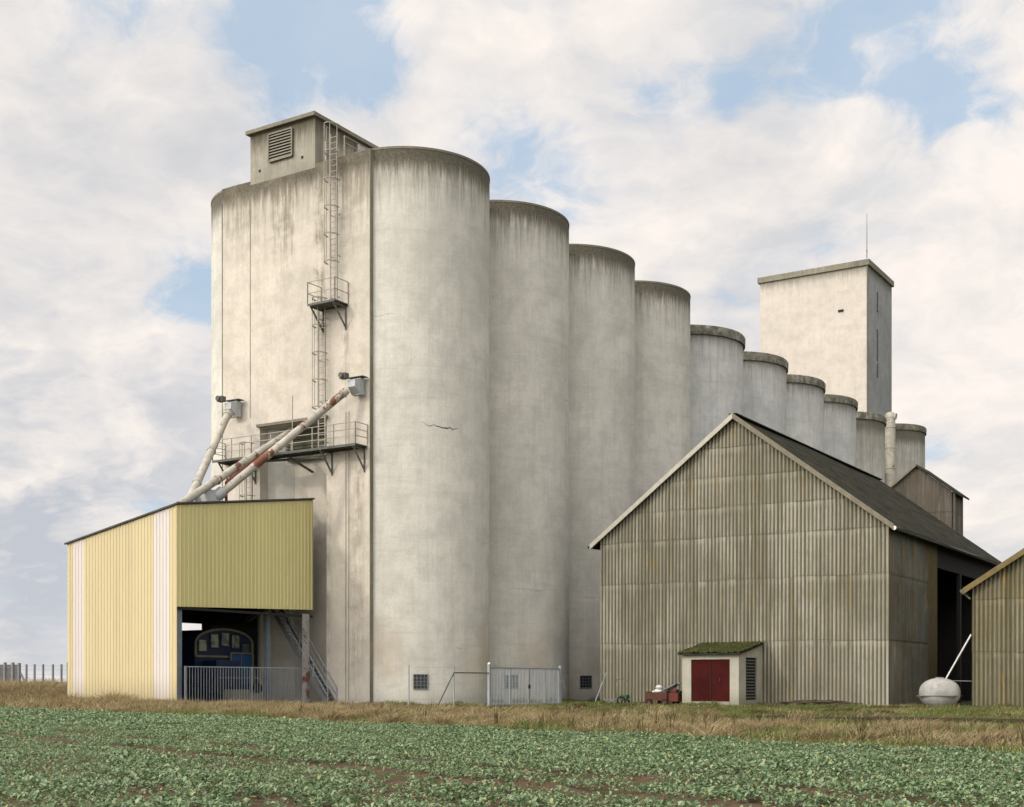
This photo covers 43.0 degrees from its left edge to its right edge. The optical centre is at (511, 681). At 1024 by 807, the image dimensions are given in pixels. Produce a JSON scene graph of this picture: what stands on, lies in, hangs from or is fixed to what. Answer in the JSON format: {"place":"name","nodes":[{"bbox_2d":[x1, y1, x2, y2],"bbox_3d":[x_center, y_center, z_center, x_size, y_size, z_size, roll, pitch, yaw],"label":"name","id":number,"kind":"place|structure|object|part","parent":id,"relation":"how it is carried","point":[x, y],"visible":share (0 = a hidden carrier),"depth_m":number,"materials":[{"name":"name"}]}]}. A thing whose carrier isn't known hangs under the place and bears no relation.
{"place":"outdoors","nodes":[
{"label":"outdoors","id":0,"kind":"place"},
{"bbox_2d":[0,682,1023,806],"bbox_3d":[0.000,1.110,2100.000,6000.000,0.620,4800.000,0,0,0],"label":"ground","id":1,"kind":"structure","parent":0,"point":[639,783],"depth_m":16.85,"materials":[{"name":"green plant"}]},
{"bbox_2d":[0,662,17,682],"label":"slat fence","id":2,"kind":"object","parent":1,"relation":"on","point":[7,671],"visible":0.52,"depth_m":107.96,"materials":[{"name":"wood"}]},
{"bbox_2d":[1,693,73,704],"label":"dry brush","id":3,"kind":"object","parent":1,"relation":"on","point":[38,699],"visible":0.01,"depth_m":66.40,"materials":[{"name":"brown plant"}]},
{"bbox_2d":[17,663,66,682],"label":"post fence","id":4,"kind":"object","parent":1,"relation":"on","point":[26,674],"visible":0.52,"depth_m":107.96,"materials":[{"name":"wood"}]},
{"bbox_2d":[67,662,67,695],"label":"stake","id":5,"kind":"object","parent":1,"relation":"on","point":[67,678],"visible":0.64,"depth_m":66.26,"materials":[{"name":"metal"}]},
{"bbox_2d":[64,498,314,702],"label":"loading shed","id":6,"kind":"structure","parent":1,"relation":"on","point":[142,588],"depth_m":64.46,"materials":[{"name":"yellow metal"}]},
{"bbox_2d":[193,486,226,501],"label":"inlet hopper","id":7,"kind":"object","parent":6,"relation":"on","point":[218,493],"visible":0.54,"depth_m":65.45,"materials":[{"name":"grey metal"}]},
{"bbox_2d":[222,372,367,500],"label":"grain duct","id":8,"kind":"object","parent":7,"relation":"attached to","point":[356,385],"visible":0.99,"depth_m":66.95,"materials":[{"name":"metal"}]},
{"bbox_2d":[188,396,244,501],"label":"grain duct","id":9,"kind":"object","parent":6,"relation":"on","point":[232,408],"visible":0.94,"depth_m":69.83,"materials":[{"name":"metal"}]},
{"bbox_2d":[182,628,264,701],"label":"rail tractor","id":10,"kind":"object","parent":1,"relation":"on","point":[221,647],"visible":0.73,"depth_m":66.75,"materials":[{"name":"blue paint"}]},
{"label":"door","id":11,"kind":"part","parent":10,"relation":"part of","materials":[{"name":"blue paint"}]},
{"bbox_2d":[184,666,301,702],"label":"bay railing","id":12,"kind":"object","parent":1,"relation":"on","point":[185,681],"visible":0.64,"depth_m":65.14,"materials":[{"name":"metal"}]},
{"bbox_2d":[224,689,263,700],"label":"concrete block","id":13,"kind":"object","parent":1,"relation":"on","point":[241,695],"depth_m":66.31,"materials":[{"name":"grey concrete"}]},
{"bbox_2d":[211,184,294,701],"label":"concrete silo","id":14,"kind":"object","parent":1,"relation":"on","point":[281,479],"visible":0.15,"depth_m":74.19,"materials":[{"name":"grey concrete"}]},
{"bbox_2d":[222,148,372,703],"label":"silo end wall","id":15,"kind":"structure","parent":1,"relation":"on","point":[273,263],"depth_m":70.52,"materials":[{"name":"concrete"}]},
{"bbox_2d":[177,427,294,501],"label":"grain duct","id":16,"kind":"object","parent":15,"relation":"attached to","point":[215,480],"visible":0.66,"depth_m":66.52,"materials":[{"name":"metal"}]},
{"bbox_2d":[239,442,253,499],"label":"caged ladder","id":17,"kind":"object","parent":15,"relation":"attached to","point":[245,490],"visible":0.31,"depth_m":71.91,"materials":[{"name":"metal"}]},
{"bbox_2d":[212,421,367,483],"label":"catwalk","id":18,"kind":"object","parent":15,"relation":"attached to","point":[277,457],"visible":0.74,"depth_m":69.77,"materials":[{"name":"metal"}]},
{"bbox_2d":[292,396,292,450],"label":"lamp mast","id":19,"kind":"object","parent":18,"relation":"on","point":[292,420],"visible":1,"depth_m":69.55,"materials":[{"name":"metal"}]},
{"bbox_2d":[312,296,327,446],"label":"caged ladder","id":20,"kind":"object","parent":15,"relation":"attached to","point":[318,367],"visible":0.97,"depth_m":69.34,"materials":[{"name":"metal"}]},
{"bbox_2d":[307,276,347,332],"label":"landing","id":21,"kind":"object","parent":15,"relation":"attached to","point":[334,303],"visible":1,"depth_m":68.82,"materials":[{"name":"metal"}]},
{"bbox_2d":[324,121,339,299],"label":"caged ladder","id":22,"kind":"object","parent":15,"relation":"attached to","point":[330,199],"visible":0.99,"depth_m":68.87,"materials":[{"name":"metal"}]},
{"bbox_2d":[345,412,345,701],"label":"cable","id":23,"kind":"object","parent":15,"relation":"attached to","point":[345,560],"visible":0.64,"depth_m":68.89,"materials":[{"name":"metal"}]},
{"bbox_2d":[348,411,348,701],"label":"cable","id":24,"kind":"object","parent":15,"relation":"attached to","point":[348,559],"visible":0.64,"depth_m":68.78,"materials":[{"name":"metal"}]},
{"bbox_2d":[270,609,336,701],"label":"steel staircase","id":25,"kind":"structure","parent":1,"relation":"on","point":[311,661],"depth_m":69.77,"materials":[{"name":"grey metal"}]},
{"bbox_2d":[354,146,489,704],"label":"concrete silo","id":26,"kind":"object","parent":1,"relation":"on","point":[431,409],"visible":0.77,"depth_m":68.25,"materials":[{"name":"grey concrete"}]},
{"bbox_2d":[245,111,377,184],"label":"rooftop gallery","id":27,"kind":"object","parent":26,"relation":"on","point":[288,146],"visible":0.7,"depth_m":71.24,"materials":[{"name":"concrete"}]},
{"bbox_2d":[357,144,365,151],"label":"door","id":28,"kind":"structure","parent":27,"relation":"in","point":[361,148],"depth_m":73.25,"materials":[{"name":"grey metal"}]},
{"bbox_2d":[325,135,367,160],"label":"roof railing","id":29,"kind":"object","parent":26,"relation":"on","point":[344,147],"visible":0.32,"depth_m":69.86,"materials":[{"name":"metal"}]},
{"bbox_2d":[413,674,427,688],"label":"window","id":30,"kind":"structure","parent":26,"relation":"in","point":[420,681],"depth_m":68.05,"materials":[{"name":"grey glass"}]},
{"bbox_2d":[408,665,454,706],"bbox_3d":[-3.635,0.275,58.983,0.050,2.050,3.550,0,0,32],"label":"wire fence","id":31,"kind":"object","parent":1,"relation":"on","point":[427,699],"visible":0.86,"depth_m":58.62,"materials":[{"name":"metal"}]},
{"bbox_2d":[0,677,1023,754],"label":"dry grass","id":32,"kind":"structure","parent":1,"relation":"on","point":[44,690],"depth_m":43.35,"materials":[{"name":"beige plant"}]},
{"bbox_2d":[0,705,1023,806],"bbox_3d":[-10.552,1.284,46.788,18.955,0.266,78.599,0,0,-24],"label":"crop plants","id":33,"kind":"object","parent":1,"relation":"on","point":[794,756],"visible":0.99,"depth_m":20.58,"materials":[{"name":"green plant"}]},
{"bbox_2d":[6,697,1023,748],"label":"dock weed","id":34,"kind":"object","parent":1,"relation":"on","point":[674,716],"visible":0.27,"depth_m":35.19,"materials":[{"name":"plant"}]},
{"bbox_2d":[487,662,561,705],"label":"double gate","id":35,"kind":"structure","parent":1,"relation":"on","point":[558,685],"depth_m":65.77,"materials":[{"name":"metal"}]},
{"bbox_2d":[437,672,488,705],"bbox_3d":[-2.317,0.435,61.087,0.064,1.770,4.413,0,0,32],"label":"rail stay","id":36,"kind":"object","parent":35,"relation":"attached to","point":[460,672],"visible":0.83,"depth_m":60.45,"materials":[{"name":"metal"}]},
{"bbox_2d":[562,673,606,701],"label":"fence brace","id":37,"kind":"object","parent":35,"relation":"attached to","point":[589,673],"visible":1,"depth_m":72.22,"materials":[{"name":"metal"}]},
{"bbox_2d":[36,702,1021,752],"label":"verge weeds","id":38,"kind":"object","parent":1,"relation":"on","point":[525,724],"visible":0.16,"depth_m":34.68,"materials":[{"name":"green plant"}]},
{"bbox_2d":[490,200,568,702],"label":"concrete silo","id":39,"kind":"object","parent":1,"relation":"on","point":[529,435],"visible":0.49,"depth_m":76.03,"materials":[{"name":"beige concrete"}]},
{"bbox_2d":[507,675,517,688],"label":"window","id":40,"kind":"structure","parent":39,"relation":"in","point":[507,675],"depth_m":75.69,"materials":[{"name":"grey glass"}]},
{"bbox_2d":[569,244,634,700],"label":"concrete silo","id":41,"kind":"object","parent":1,"relation":"on","point":[601,389],"visible":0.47,"depth_m":83.41,"materials":[{"name":"grey concrete"}]},
{"bbox_2d":[580,675,591,687],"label":"window","id":42,"kind":"structure","parent":41,"relation":"in","point":[585,680],"depth_m":83.23,"materials":[{"name":"black glass"}]},
{"bbox_2d":[603,679,629,703],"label":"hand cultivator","id":43,"kind":"object","parent":1,"relation":"on","point":[624,698],"visible":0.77,"depth_m":70.10,"materials":[{"name":"metal"}]},
{"bbox_2d":[635,280,690,501],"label":"concrete silo","id":44,"kind":"object","parent":1,"relation":"on","point":[662,379],"visible":0.34,"depth_m":91.14,"materials":[{"name":"grey concrete"}]},
{"bbox_2d":[645,689,681,704],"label":"rusty cart","id":45,"kind":"object","parent":1,"relation":"on","point":[673,696],"visible":0.88,"depth_m":68.33,"materials":[{"name":"metal"}]},
{"bbox_2d":[652,685,662,691],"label":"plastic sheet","id":46,"kind":"object","parent":45,"relation":"on","point":[658,688],"visible":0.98,"depth_m":68.70,"materials":[{"name":"white plastic"}]},
{"bbox_2d":[661,682,680,691],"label":"scrap board","id":47,"kind":"object","parent":45,"relation":"in","point":[673,686],"visible":0.95,"depth_m":68.62,"materials":[{"name":"wood"}]},
{"bbox_2d":[306,700,1023,720],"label":"dry tufts","id":48,"kind":"object","parent":1,"relation":"on","point":[775,709],"visible":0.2,"depth_m":54.74,"materials":[{"name":"brown plant"}]},
{"bbox_2d":[308,696,1022,706],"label":"wall foot grass","id":49,"kind":"structure","parent":1,"relation":"on","point":[702,703],"depth_m":67.76,"materials":[{"name":"green plant"}]},
{"bbox_2d":[366,699,1023,718],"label":"yard tussocks","id":50,"kind":"object","parent":1,"relation":"on","point":[756,711],"visible":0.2,"depth_m":53.07,"materials":[{"name":"green plant"}]},
{"bbox_2d":[690,324,745,450],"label":"concrete silo","id":51,"kind":"object","parent":1,"relation":"on","point":[716,375],"visible":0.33,"depth_m":98.58,"materials":[{"name":"grey concrete"}]},
{"bbox_2d":[677,641,763,705],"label":"brick hut","id":52,"kind":"object","parent":1,"relation":"on","point":[728,673],"visible":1,"depth_m":67.25,"materials":[{"name":"paint"}]},
{"bbox_2d":[692,659,729,701],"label":"door","id":53,"kind":"structure","parent":52,"relation":"in","point":[710,677],"depth_m":67.04,"materials":[{"name":"paint"}]},
{"bbox_2d":[746,658,756,699],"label":"louvre door","id":54,"kind":"structure","parent":52,"relation":"in","point":[750,662],"depth_m":67.80,"materials":[{"name":"black metal"}]},
{"bbox_2d":[743,351,788,434],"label":"concrete silo","id":55,"kind":"object","parent":1,"relation":"on","point":[764,388],"visible":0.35,"depth_m":106.99,"materials":[{"name":"grey concrete"}]},
{"bbox_2d":[587,413,1001,705],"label":"corrugated barn","id":56,"kind":"structure","parent":1,"relation":"on","point":[822,575],"depth_m":69.61,"materials":[{"name":"metal"}]},
{"bbox_2d":[786,374,825,451],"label":"concrete silo","id":57,"kind":"object","parent":1,"relation":"on","point":[804,409],"visible":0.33,"depth_m":115.16,"materials":[{"name":"grey concrete"}]},
{"bbox_2d":[760,699,861,705],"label":"stick pile","id":58,"kind":"object","parent":1,"relation":"on","point":[824,702],"visible":0.73,"depth_m":65.74,"materials":[{"name":"brown wood"}]},
{"bbox_2d":[824,394,857,466],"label":"concrete silo","id":59,"kind":"object","parent":1,"relation":"on","point":[840,411],"visible":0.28,"depth_m":123.35,"materials":[{"name":"grey concrete"}]},
{"bbox_2d":[856,411,886,482],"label":"concrete silo","id":60,"kind":"object","parent":1,"relation":"on","point":[870,442],"visible":0.2,"depth_m":131.50,"materials":[{"name":"grey concrete"}]},
{"bbox_2d":[756,715,1023,723],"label":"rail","id":61,"kind":"object","parent":1,"relation":"on","point":[960,720],"visible":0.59,"depth_m":40.12,"materials":[{"name":"metal"}]},
{"bbox_2d":[885,412,896,485],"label":"vertical duct","id":62,"kind":"object","parent":1,"relation":"on","point":[890,447],"visible":0.33,"depth_m":144.53,"materials":[{"name":"metal"}]},
{"bbox_2d":[778,715,1023,720],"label":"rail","id":63,"kind":"object","parent":1,"relation":"on","point":[918,717],"visible":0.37,"depth_m":41.12,"materials":[{"name":"metal"}]},
{"bbox_2d":[895,423,926,481],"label":"concrete silo","id":64,"kind":"object","parent":1,"relation":"on","point":[910,446],"visible":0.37,"depth_m":152.10,"materials":[{"name":"grey concrete"}]},
{"bbox_2d":[890,464,968,534],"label":"lift housing","id":65,"kind":"object","parent":1,"relation":"on","point":[920,486],"visible":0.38,"depth_m":90.49,"materials":[{"name":"metal"}]},
{"bbox_2d":[916,677,962,705],"bbox_3d":[21.106,0.555,64.190,1.960,1.551,1.530,0,0,32],"label":"storage tank","id":66,"kind":"object","parent":1,"relation":"on","point":[938,691],"visible":0.87,"depth_m":63.62,"materials":[{"name":"white paint"}]},
{"bbox_2d":[946,634,971,678],"bbox_3d":[21.903,-1.150,63.927,1.411,2.338,0.080,0,0,41],"label":"leaning pole","id":67,"kind":"object","parent":66,"relation":"attached to","point":[958,656],"visible":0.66,"depth_m":63.86,"materials":[{"name":"white metal"}]},
{"bbox_2d":[0,0,1023,681],"label":"sky","id":68,"kind":"structure","parent":0,"point":[719,146],"materials":[{"name":"white"}]},
{"bbox_2d":[73,700,1023,754],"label":"green grass","id":69,"kind":"structure","parent":0,"point":[958,712],"depth_m":48.94,"materials":[{"name":"green plant"}]},
{"bbox_2d":[757,259,893,415],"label":"elevator tower","id":70,"kind":"structure","parent":0,"point":[830,326],"depth_m":146.51,"materials":[{"name":"concrete"}]},
{"bbox_2d":[877,330,878,360],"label":"slit window","id":71,"kind":"structure","parent":70,"relation":"in","point":[877,330],"depth_m":146.61,"materials":[{"name":"grey glass"}]},
{"bbox_2d":[960,548,1023,706],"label":"corrugated shed","id":72,"kind":"structure","parent":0,"point":[996,593],"depth_m":63.00,"materials":[{"name":"metal"}]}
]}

